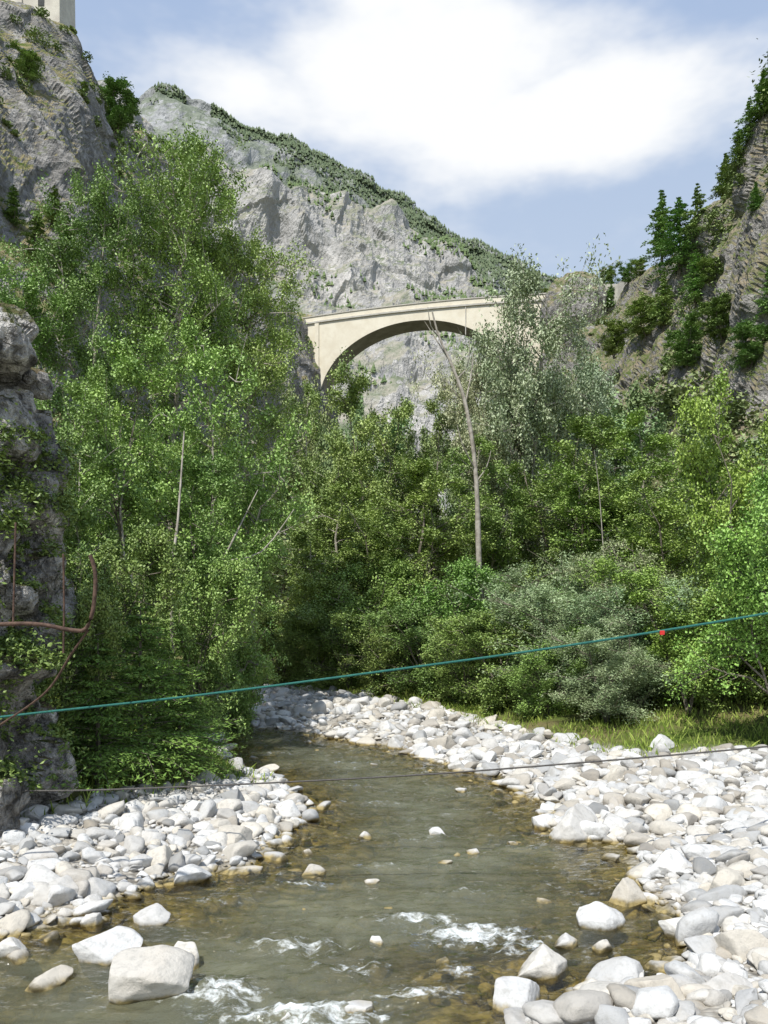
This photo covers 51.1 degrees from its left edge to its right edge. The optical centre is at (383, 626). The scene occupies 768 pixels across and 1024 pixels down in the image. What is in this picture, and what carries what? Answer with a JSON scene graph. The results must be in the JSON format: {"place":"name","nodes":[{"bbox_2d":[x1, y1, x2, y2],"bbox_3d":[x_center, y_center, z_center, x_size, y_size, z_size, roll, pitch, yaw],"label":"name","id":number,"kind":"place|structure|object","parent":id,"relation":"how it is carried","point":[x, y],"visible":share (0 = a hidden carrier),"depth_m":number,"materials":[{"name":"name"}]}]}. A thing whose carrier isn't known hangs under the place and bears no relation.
{"place":"outdoors","nodes":[
{"label":"outdoors","id":0,"kind":"place"},
{"bbox_2d":[0,0,354,638],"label":"cliff","id":1,"kind":"structure","parent":0,"point":[52,120],"depth_m":78.53,"materials":[{"name":"stone"}]},
{"bbox_2d":[6,37,44,82],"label":"cliff tree","id":2,"kind":"object","parent":1,"relation":"on","point":[29,67],"visible":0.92,"depth_m":76.19,"materials":[{"name":"green plant"}]},
{"bbox_2d":[18,210,53,264],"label":"pine tree","id":3,"kind":"object","parent":1,"relation":"on","point":[38,224],"visible":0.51,"depth_m":57.77,"materials":[{"name":"green plant"}]},
{"bbox_2d":[11,0,74,26],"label":"fort tower","id":4,"kind":"structure","parent":1,"relation":"on","point":[62,11],"depth_m":93.08,"materials":[{"name":"stone"}]},
{"bbox_2d":[99,71,146,140],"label":"cliff tree","id":5,"kind":"object","parent":1,"relation":"on","point":[117,117],"visible":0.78,"depth_m":95.93,"materials":[{"name":"green plant"}]},
{"bbox_2d":[0,6,339,546],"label":"cliff shrubs","id":6,"kind":"object","parent":1,"relation":"on","point":[41,12],"visible":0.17,"depth_m":85.19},
{"bbox_2d":[97,79,505,595],"bbox_3d":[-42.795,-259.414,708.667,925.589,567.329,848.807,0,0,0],"label":"limestone mountain","id":7,"kind":"structure","parent":0,"point":[368,242],"depth_m":744.67,"materials":[{"name":"stone"}]},
{"bbox_2d":[141,127,499,466],"bbox_3d":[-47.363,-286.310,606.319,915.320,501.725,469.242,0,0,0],"label":"mountain forest","id":8,"kind":"object","parent":7,"relation":"on","point":[461,246],"visible":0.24,"depth_m":773.37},
{"bbox_2d":[0,684,681,1023],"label":"river water","id":9,"kind":"structure","parent":0,"point":[292,961],"depth_m":8.13,"materials":[{"name":"liquid"}]},
{"bbox_2d":[24,965,72,995],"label":"boulder","id":10,"kind":"object","parent":9,"relation":"in","point":[56,976],"visible":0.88,"depth_m":6.68,"materials":[{"name":"stone"}]},
{"bbox_2d":[72,926,142,981],"bbox_3d":[-2.496,2.971,7.255,0.599,0.454,0.401,0,0,-35],"label":"boulder","id":11,"kind":"object","parent":9,"relation":"in","point":[103,949],"visible":0.75,"depth_m":7.12,"materials":[{"name":"stone"}]},
{"bbox_2d":[108,945,194,1004],"bbox_3d":[-1.893,2.893,6.564,0.666,0.484,0.498,0,0,0],"label":"boulder","id":12,"kind":"object","parent":9,"relation":"in","point":[139,974],"visible":0.86,"depth_m":6.41,"materials":[{"name":"stone"}]},
{"bbox_2d":[576,901,624,938],"bbox_3d":[2.171,2.948,8.054,0.467,0.329,0.398,0,0,22],"label":"boulder","id":13,"kind":"object","parent":9,"relation":"in","point":[604,920],"visible":0.98,"depth_m":7.94,"materials":[{"name":"stone"}]},
{"bbox_2d":[138,83,552,294],"bbox_3d":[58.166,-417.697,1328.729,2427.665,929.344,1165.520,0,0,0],"label":"distant mountain","id":14,"kind":"structure","parent":0,"point":[166,113],"depth_m":1272.63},
{"bbox_2d":[149,81,558,294],"bbox_3d":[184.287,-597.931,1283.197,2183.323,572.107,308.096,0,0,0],"label":"distant forest","id":15,"kind":"object","parent":14,"relation":"on","point":[424,224],"visible":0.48,"depth_m":1336.32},
{"bbox_2d":[0,616,767,1023],"bbox_3d":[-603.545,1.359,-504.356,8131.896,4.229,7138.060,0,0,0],"label":"ground","id":16,"kind":"structure","parent":0,"point":[464,1012],"depth_m":9.78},
{"bbox_2d":[0,302,78,836],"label":"rock outcrop","id":17,"kind":"object","parent":16,"relation":"on","point":[19,329],"visible":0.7,"depth_m":11.09,"materials":[{"name":"stone"}]},
{"bbox_2d":[0,389,91,815],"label":"ivy","id":18,"kind":"object","parent":17,"relation":"attached to","point":[10,640],"visible":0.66,"depth_m":10.85,"materials":[{"name":"green plant"}]},
{"bbox_2d":[0,255,95,554],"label":"broadleaf tree","id":19,"kind":"object","parent":16,"relation":"on","point":[30,297],"visible":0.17,"depth_m":23.49,"materials":[{"name":"green plant"}]},
{"bbox_2d":[0,522,97,725],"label":"rusty railing","id":20,"kind":"object","parent":16,"relation":"on","point":[63,628],"visible":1,"depth_m":7.59,"materials":[{"name":"metal"}]},
{"bbox_2d":[36,576,130,771],"bbox_3d":[-5.101,0.827,12.703,2.184,3.282,2.037,0,0,3],"label":"shrub","id":21,"kind":"object","parent":16,"relation":"on","point":[96,631],"visible":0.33,"depth_m":12.73,"materials":[{"name":"green plant"}]},
{"bbox_2d":[0,159,182,578],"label":"broadleaf tree","id":22,"kind":"object","parent":16,"relation":"on","point":[79,285],"visible":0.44,"depth_m":24.70,"materials":[{"name":"green plant"}]},
{"bbox_2d":[40,359,149,705],"bbox_3d":[-7.194,-1.921,17.684,3.949,8.195,3.236,0,0,15],"label":"broadleaf tree","id":23,"kind":"object","parent":16,"relation":"on","point":[78,537],"visible":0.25,"depth_m":17.67,"materials":[{"name":"green plant"}]},
{"bbox_2d":[37,639,201,793],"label":"young spruce","id":24,"kind":"object","parent":16,"relation":"on","point":[99,719],"visible":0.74,"depth_m":12.45,"materials":[{"name":"green plant"}]},
{"bbox_2d":[51,508,191,741],"bbox_3d":[-5.257,-0.037,15.595,3.284,4.597,3.063,0,0,17],"label":"shrub","id":25,"kind":"object","parent":16,"relation":"on","point":[151,565],"visible":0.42,"depth_m":15.51,"materials":[{"name":"green plant"}]},
{"bbox_2d":[58,322,213,716],"bbox_3d":[-6.248,-2.610,20.106,4.283,10.120,5.146,0,0,-22],"label":"broadleaf tree","id":26,"kind":"object","parent":16,"relation":"on","point":[129,367],"visible":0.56,"depth_m":19.41,"materials":[{"name":"green plant"}]},
{"bbox_2d":[133,903,170,935],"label":"boulder","id":27,"kind":"object","parent":16,"relation":"on","point":[154,915],"visible":0.98,"depth_m":8.00,"materials":[{"name":"stone"}]},
{"bbox_2d":[71,606,248,785],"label":"young spruce","id":28,"kind":"object","parent":16,"relation":"on","point":[160,681],"visible":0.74,"depth_m":13.21,"materials":[{"name":"green plant"}]},
{"bbox_2d":[61,117,284,659],"bbox_3d":[-7.014,-6.864,26.323,7.547,20.115,5.683,0,0,35],"label":"broadleaf tree","id":29,"kind":"object","parent":16,"relation":"on","point":[193,186],"visible":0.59,"depth_m":25.40,"materials":[{"name":"green plant"}]},
{"bbox_2d":[114,660,248,779],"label":"young spruce","id":30,"kind":"object","parent":16,"relation":"on","point":[193,707],"visible":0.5,"depth_m":14.06,"materials":[{"name":"green plant"}]},
{"bbox_2d":[105,541,264,744],"bbox_3d":[-4.334,0.408,18.552,3.563,4.801,3.324,0,0,27],"label":"shrub","id":31,"kind":"object","parent":16,"relation":"on","point":[232,586],"visible":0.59,"depth_m":18.32,"materials":[{"name":"green plant"}]},
{"bbox_2d":[172,864,211,891],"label":"boulder","id":32,"kind":"object","parent":16,"relation":"on","point":[190,875],"visible":0.92,"depth_m":9.37,"materials":[{"name":"stone"}]},
{"bbox_2d":[113,447,278,726],"bbox_3d":[-4.912,-0.962,21.117,4.953,7.689,4.123,0,0,40],"label":"broadleaf tree","id":33,"kind":"object","parent":16,"relation":"on","point":[221,486],"visible":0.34,"depth_m":20.46,"materials":[{"name":"green plant"}]},
{"bbox_2d":[135,311,320,733],"bbox_3d":[-4.792,-2.977,24.463,5.744,12.613,4.706,0,0,-1],"label":"broadleaf tree","id":34,"kind":"object","parent":16,"relation":"on","point":[202,362],"visible":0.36,"depth_m":23.92,"materials":[{"name":"green plant"}]},
{"bbox_2d":[176,599,290,733],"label":"shrub","id":35,"kind":"object","parent":16,"relation":"on","point":[247,701],"visible":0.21,"depth_m":23.81,"materials":[{"name":"green plant"}]},
{"bbox_2d":[167,180,322,693],"bbox_3d":[-4.767,-6.124,27.782,5.027,18.044,6.676,0,0,10],"label":"broadleaf tree","id":36,"kind":"object","parent":16,"relation":"on","point":[268,367],"visible":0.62,"depth_m":27.72,"materials":[{"name":"green plant"}]},
{"bbox_2d":[242,608,301,686],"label":"shrub","id":37,"kind":"object","parent":16,"relation":"on","point":[283,673],"visible":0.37,"depth_m":34.26,"materials":[{"name":"green plant"}]},
{"bbox_2d":[239,443,328,613],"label":"gorge tree","id":38,"kind":"object","parent":16,"relation":"on","point":[292,475],"visible":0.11,"depth_m":58.66,"materials":[{"name":"green plant"}]},
{"bbox_2d":[7,738,595,996],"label":"midstream stones","id":39,"kind":"object","parent":16,"relation":"on","point":[17,958],"visible":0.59,"depth_m":7.82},
{"bbox_2d":[1,729,604,1023],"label":"riverbed stones","id":40,"kind":"object","parent":16,"relation":"on","point":[376,972],"visible":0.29,"depth_m":9.26,"materials":[{"name":"stone"}]},
{"bbox_2d":[276,373,331,532],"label":"gorge tree","id":41,"kind":"object","parent":16,"relation":"on","point":[326,418],"visible":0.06,"depth_m":128.79,"materials":[{"name":"green plant"}]},
{"bbox_2d":[272,617,365,689],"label":"shrub","id":42,"kind":"object","parent":16,"relation":"on","point":[283,646],"visible":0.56,"depth_m":32.74,"materials":[{"name":"green plant"}]},
{"bbox_2d":[274,379,367,613],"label":"broadleaf tree","id":43,"kind":"object","parent":16,"relation":"on","point":[315,397],"visible":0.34,"depth_m":43.62,"materials":[{"name":"green plant"}]},
{"bbox_2d":[275,568,379,678],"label":"shrub","id":44,"kind":"object","parent":16,"relation":"on","point":[311,585],"visible":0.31,"depth_m":33.17,"materials":[{"name":"green plant"}]},
{"bbox_2d":[281,596,400,692],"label":"shrub","id":45,"kind":"object","parent":16,"relation":"on","point":[312,614],"visible":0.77,"depth_m":31.29,"materials":[{"name":"green plant"}]},
{"bbox_2d":[264,484,424,626],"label":"broadleaf tree","id":46,"kind":"object","parent":16,"relation":"on","point":[310,556],"visible":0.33,"depth_m":36.87,"materials":[{"name":"green plant"}]},
{"bbox_2d":[305,346,437,628],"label":"broadleaf tree","id":47,"kind":"object","parent":16,"relation":"on","point":[357,473],"visible":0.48,"depth_m":40.95,"materials":[{"name":"green plant"}]},
{"bbox_2d":[309,548,436,684],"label":"shrub","id":48,"kind":"object","parent":16,"relation":"on","point":[387,582],"visible":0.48,"depth_m":33.21,"materials":[{"name":"green plant"}]},
{"bbox_2d":[348,416,417,563],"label":"gorge tree","id":49,"kind":"object","parent":16,"relation":"on","point":[399,447],"visible":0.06,"depth_m":72.14,"materials":[{"name":"green plant"}]},
{"bbox_2d":[0,684,767,1023],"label":"river stones","id":50,"kind":"object","parent":16,"relation":"on","point":[692,802],"visible":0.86,"depth_m":10.85,"materials":[{"name":"stone"}]},
{"bbox_2d":[329,614,441,696],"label":"shrub","id":51,"kind":"object","parent":16,"relation":"on","point":[382,646],"visible":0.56,"depth_m":29.06,"materials":[{"name":"green plant"}]},
{"bbox_2d":[20,661,767,817],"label":"grass","id":52,"kind":"structure","parent":16,"relation":"on","point":[601,724],"depth_m":18.34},
{"bbox_2d":[309,452,499,663],"bbox_3d":[0.784,-3.172,36.132,8.490,9.877,7.067,0,0,-11],"label":"broadleaf tree","id":53,"kind":"object","parent":16,"relation":"on","point":[438,548],"visible":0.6,"depth_m":35.46,"materials":[{"name":"green plant"}]},
{"bbox_2d":[358,599,469,699],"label":"shrub","id":54,"kind":"object","parent":16,"relation":"on","point":[395,617],"visible":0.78,"depth_m":27.25,"materials":[{"name":"green plant"}]},
{"bbox_2d":[374,381,474,606],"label":"broadleaf tree","id":55,"kind":"object","parent":16,"relation":"on","point":[436,438],"visible":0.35,"depth_m":43.17,"materials":[{"name":"green plant"}]},
{"bbox_2d":[396,555,516,678],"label":"shrub","id":56,"kind":"object","parent":16,"relation":"on","point":[470,572],"visible":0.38,"depth_m":28.65,"materials":[{"name":"green plant"}]},
{"bbox_2d":[424,310,490,668],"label":"dead tree","id":57,"kind":"object","parent":16,"relation":"on","point":[477,510],"visible":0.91,"depth_m":30.94,"materials":[{"name":"wood"}]},
{"bbox_2d":[417,610,532,706],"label":"shrub","id":58,"kind":"object","parent":16,"relation":"on","point":[432,653],"visible":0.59,"depth_m":24.81,"materials":[{"name":"green plant"}]},
{"bbox_2d":[409,339,553,614],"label":"silver willow tree","id":59,"kind":"object","parent":16,"relation":"on","point":[449,414],"visible":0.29,"depth_m":41.25,"materials":[{"name":"green plant"}]},
{"bbox_2d":[423,603,556,713],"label":"shrub","id":60,"kind":"object","parent":16,"relation":"on","point":[490,686],"visible":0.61,"depth_m":23.02,"materials":[{"name":"green plant"}]},
{"bbox_2d":[436,433,557,611],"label":"broadleaf tree","id":61,"kind":"object","parent":16,"relation":"on","point":[493,519],"visible":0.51,"depth_m":37.25,"materials":[{"name":"green plant"}]},
{"bbox_2d":[492,976,540,1016],"bbox_3d":[1.063,2.950,6.379,0.326,0.305,0.439,0,0,29],"label":"boulder","id":62,"kind":"object","parent":16,"relation":"on","point":[512,991],"visible":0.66,"depth_m":6.31,"materials":[{"name":"stone"}]},
{"bbox_2d":[453,233,620,614],"bbox_3d":[7.263,-9.030,40.241,7.705,18.929,9.194,0,0,4],"label":"silver willow tree","id":63,"kind":"object","parent":16,"relation":"on","point":[504,402],"visible":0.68,"depth_m":39.36,"materials":[{"name":"green plant"}]},
{"bbox_2d":[515,944,568,987],"bbox_3d":[1.341,2.972,6.934,0.362,0.388,0.485,0,0,35],"label":"boulder","id":64,"kind":"object","parent":16,"relation":"on","point":[543,964],"visible":0.82,"depth_m":6.82,"materials":[{"name":"stone"}]},
{"bbox_2d":[433,572,658,702],"bbox_3d":[4.742,0.391,22.449,5.794,3.852,5.362,0,0,26],"label":"willow shrub","id":65,"kind":"object","parent":16,"relation":"on","point":[543,592],"visible":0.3,"depth_m":21.90,"materials":[{"name":"green plant"}]},
{"bbox_2d":[484,620,616,717],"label":"shrub","id":66,"kind":"object","parent":16,"relation":"on","point":[533,663],"visible":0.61,"depth_m":20.78,"materials":[{"name":"green plant"}]},
{"bbox_2d":[506,332,630,582],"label":"silver willow tree","id":67,"kind":"object","parent":16,"relation":"on","point":[601,390],"visible":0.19,"depth_m":43.70,"materials":[{"name":"green plant"}]},
{"bbox_2d":[485,409,652,610],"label":"broadleaf tree","id":68,"kind":"object","parent":16,"relation":"on","point":[591,435],"visible":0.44,"depth_m":35.19,"materials":[{"name":"green plant"}]},
{"bbox_2d":[484,544,660,691],"bbox_3d":[5.459,-0.070,23.310,5.381,4.353,4.980,0,0,-40],"label":"willow shrub","id":69,"kind":"object","parent":16,"relation":"on","point":[515,575],"visible":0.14,"depth_m":22.98,"materials":[{"name":"green plant"}]},
{"bbox_2d":[549,803,595,851],"bbox_3d":[2.703,2.895,11.497,0.609,0.670,0.829,0,0,21],"label":"boulder","id":70,"kind":"object","parent":16,"relation":"on","point":[567,829],"visible":0.73,"depth_m":11.22,"materials":[{"name":"stone"}]},
{"bbox_2d":[503,613,687,725],"bbox_3d":[5.270,1.069,19.510,4.184,2.782,3.873,0,0,35],"label":"willow shrub","id":71,"kind":"object","parent":16,"relation":"on","point":[609,700],"visible":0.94,"depth_m":19.12,"materials":[{"name":"green plant"}]},
{"bbox_2d":[548,389,668,592],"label":"gorge tree","id":72,"kind":"object","parent":16,"relation":"on","point":[616,462],"visible":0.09,"depth_m":56.28,"materials":[{"name":"green plant"}]},
{"bbox_2d":[534,407,694,611],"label":"broadleaf tree","id":73,"kind":"object","parent":16,"relation":"on","point":[567,507],"visible":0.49,"depth_m":33.02,"materials":[{"name":"green plant"}]},
{"bbox_2d":[527,536,706,702],"bbox_3d":[6.612,-0.254,22.520,4.768,4.562,5.152,0,0,-14],"label":"willow shrub","id":74,"kind":"object","parent":16,"relation":"on","point":[607,548],"visible":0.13,"depth_m":22.04,"materials":[{"name":"green plant"}]},
{"bbox_2d":[607,877,646,914],"bbox_3d":[2.631,2.954,8.756,0.376,0.424,0.276,0,0,-22],"label":"boulder","id":75,"kind":"object","parent":16,"relation":"on","point":[628,894],"visible":0.82,"depth_m":8.70,"materials":[{"name":"stone"}]},
{"bbox_2d":[615,377,670,494],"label":"gorge tree","id":76,"kind":"object","parent":16,"relation":"on","point":[634,395],"visible":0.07,"depth_m":62.30,"materials":[{"name":"green plant"}]},
{"bbox_2d":[559,571,748,707],"bbox_3d":[6.733,0.431,20.450,4.916,3.531,5.311,0,0,29],"label":"willow shrub","id":77,"kind":"object","parent":16,"relation":"on","point":[605,610],"visible":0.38,"depth_m":19.91,"materials":[{"name":"green plant"}]},
{"bbox_2d":[624,973,685,1000],"bbox_3d":[2.106,2.865,6.249,0.464,0.322,0.308,0,0,-11],"label":"boulder","id":78,"kind":"object","parent":16,"relation":"on","point":[663,979],"visible":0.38,"depth_m":6.17,"materials":[{"name":"stone"}]},
{"bbox_2d":[564,550,766,712],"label":"shrub","id":79,"kind":"object","parent":16,"relation":"on","point":[647,581],"visible":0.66,"depth_m":19.47,"materials":[{"name":"green plant"}]},
{"bbox_2d":[653,848,691,875],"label":"boulder","id":80,"kind":"object","parent":16,"relation":"on","point":[669,860],"visible":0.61,"depth_m":9.49,"materials":[{"name":"stone"}]},
{"bbox_2d":[592,439,763,619],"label":"broadleaf tree","id":81,"kind":"object","parent":16,"relation":"on","point":[639,537],"visible":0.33,"depth_m":27.77,"materials":[{"name":"green plant"}]},
{"bbox_2d":[630,367,766,553],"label":"gorge tree","id":82,"kind":"object","parent":16,"relation":"on","point":[673,393],"visible":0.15,"depth_m":48.66,"materials":[{"name":"green plant"}]},
{"bbox_2d":[636,583,767,711],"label":"shrub","id":83,"kind":"object","parent":16,"relation":"on","point":[742,681],"visible":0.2,"depth_m":19.81,"materials":[{"name":"green plant"}]},
{"bbox_2d":[648,408,767,582],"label":"gorge tree","id":84,"kind":"object","parent":16,"relation":"on","point":[753,441],"visible":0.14,"depth_m":43.97,"materials":[{"name":"green plant"}]},
{"bbox_2d":[663,458,767,716],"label":"broadleaf tree","id":85,"kind":"object","parent":16,"relation":"on","point":[746,549],"visible":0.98,"depth_m":16.12,"materials":[{"name":"green plant"}]},
{"bbox_2d":[668,358,767,703],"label":"broadleaf tree","id":86,"kind":"object","parent":16,"relation":"on","point":[694,466],"visible":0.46,"depth_m":20.63,"materials":[{"name":"green plant"}]},
{"bbox_2d":[704,972,757,998],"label":"boulder","id":87,"kind":"object","parent":16,"relation":"on","point":[727,980],"visible":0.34,"depth_m":6.24,"materials":[{"name":"stone"}]},
{"bbox_2d":[714,929,767,961],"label":"boulder","id":88,"kind":"object","parent":16,"relation":"on","point":[740,942],"visible":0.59,"depth_m":6.97,"materials":[{"name":"stone"}]},
{"bbox_3d":[5.225,1.126,7.902,0.158,3.550,0.136,0,0,0],"label":"wooden post","id":89,"kind":"object","parent":16,"relation":"on","visible":0},
{"bbox_2d":[0,612,767,717],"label":"green rope","id":90,"kind":"object","parent":89,"relation":"attached to","point":[417,666],"visible":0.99,"depth_m":8.19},
{"bbox_2d":[75,0,767,283],"label":"sky","id":91,"kind":"structure","parent":0,"point":[549,127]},
{"bbox_2d":[452,114,767,615],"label":"cliff","id":92,"kind":"structure","parent":0,"point":[742,254],"depth_m":68.41,"materials":[{"name":"stone"}]},
{"bbox_2d":[302,293,545,414],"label":"stone arch bridge","id":93,"kind":"structure","parent":92,"relation":"on","point":[357,332],"depth_m":170.15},
{"bbox_2d":[539,271,608,344],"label":"rock knob","id":94,"kind":"object","parent":92,"relation":"on","point":[552,304],"visible":0.38,"depth_m":152.00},
{"bbox_2d":[591,315,631,358],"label":"cliff tree","id":95,"kind":"object","parent":92,"relation":"on","point":[614,344],"visible":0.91,"depth_m":125.33,"materials":[{"name":"green plant"}]},
{"bbox_2d":[619,291,673,340],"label":"cliff tree","id":96,"kind":"object","parent":92,"relation":"on","point":[636,307],"visible":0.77,"depth_m":109.67,"materials":[{"name":"green plant"}]},
{"bbox_2d":[535,38,767,504],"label":"cliff shrubs","id":97,"kind":"object","parent":92,"relation":"on","point":[739,178],"visible":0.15,"depth_m":77.61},
{"bbox_2d":[640,189,673,268],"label":"pine tree","id":98,"kind":"object","parent":92,"relation":"on","point":[660,212],"visible":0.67,"depth_m":125.75,"materials":[{"name":"green plant"}]},
{"bbox_2d":[645,271,675,330],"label":"pine tree","id":99,"kind":"object","parent":92,"relation":"on","point":[665,300],"visible":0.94,"depth_m":106.19,"materials":[{"name":"green plant"}]},
{"bbox_2d":[646,196,704,285],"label":"pine tree","id":100,"kind":"object","parent":92,"relation":"on","point":[674,222],"visible":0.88,"depth_m":107.57,"materials":[{"name":"green plant"}]},
{"bbox_2d":[656,309,705,370],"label":"cliff tree","id":101,"kind":"object","parent":92,"relation":"on","point":[682,345],"visible":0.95,"depth_m":66.39,"materials":[{"name":"green plant"}]},
{"bbox_2d":[670,249,706,308],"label":"pine tree","id":102,"kind":"object","parent":92,"relation":"on","point":[692,282],"visible":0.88,"depth_m":74.28,"materials":[{"name":"green plant"}]},
{"bbox_2d":[678,183,708,242],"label":"pine tree","id":103,"kind":"object","parent":92,"relation":"on","point":[694,212],"visible":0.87,"depth_m":104.82,"materials":[{"name":"green plant"}]},
{"bbox_2d":[690,288,731,348],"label":"cliff tree","id":104,"kind":"object","parent":92,"relation":"on","point":[715,308],"visible":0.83,"depth_m":58.68,"materials":[{"name":"green plant"}]},
{"bbox_2d":[722,315,767,370],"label":"cliff tree","id":105,"kind":"object","parent":92,"relation":"on","point":[744,331],"visible":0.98,"depth_m":51.74,"materials":[{"name":"green plant"}]},
{"bbox_2d":[743,70,767,121],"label":"pine tree","id":106,"kind":"object","parent":92,"relation":"on","point":[758,111],"visible":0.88,"depth_m":68.67,"materials":[{"name":"green plant"}]},
{"bbox_3d":[6.612,1.976,10.002,0.158,1.854,0.136,0,0,0],"label":"wooden post","id":107,"kind":"object","parent":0,"visible":0},
{"bbox_2d":[22,746,767,791],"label":"dark cable","id":108,"kind":"object","parent":107,"relation":"attached to","point":[397,775],"visible":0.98,"depth_m":10.19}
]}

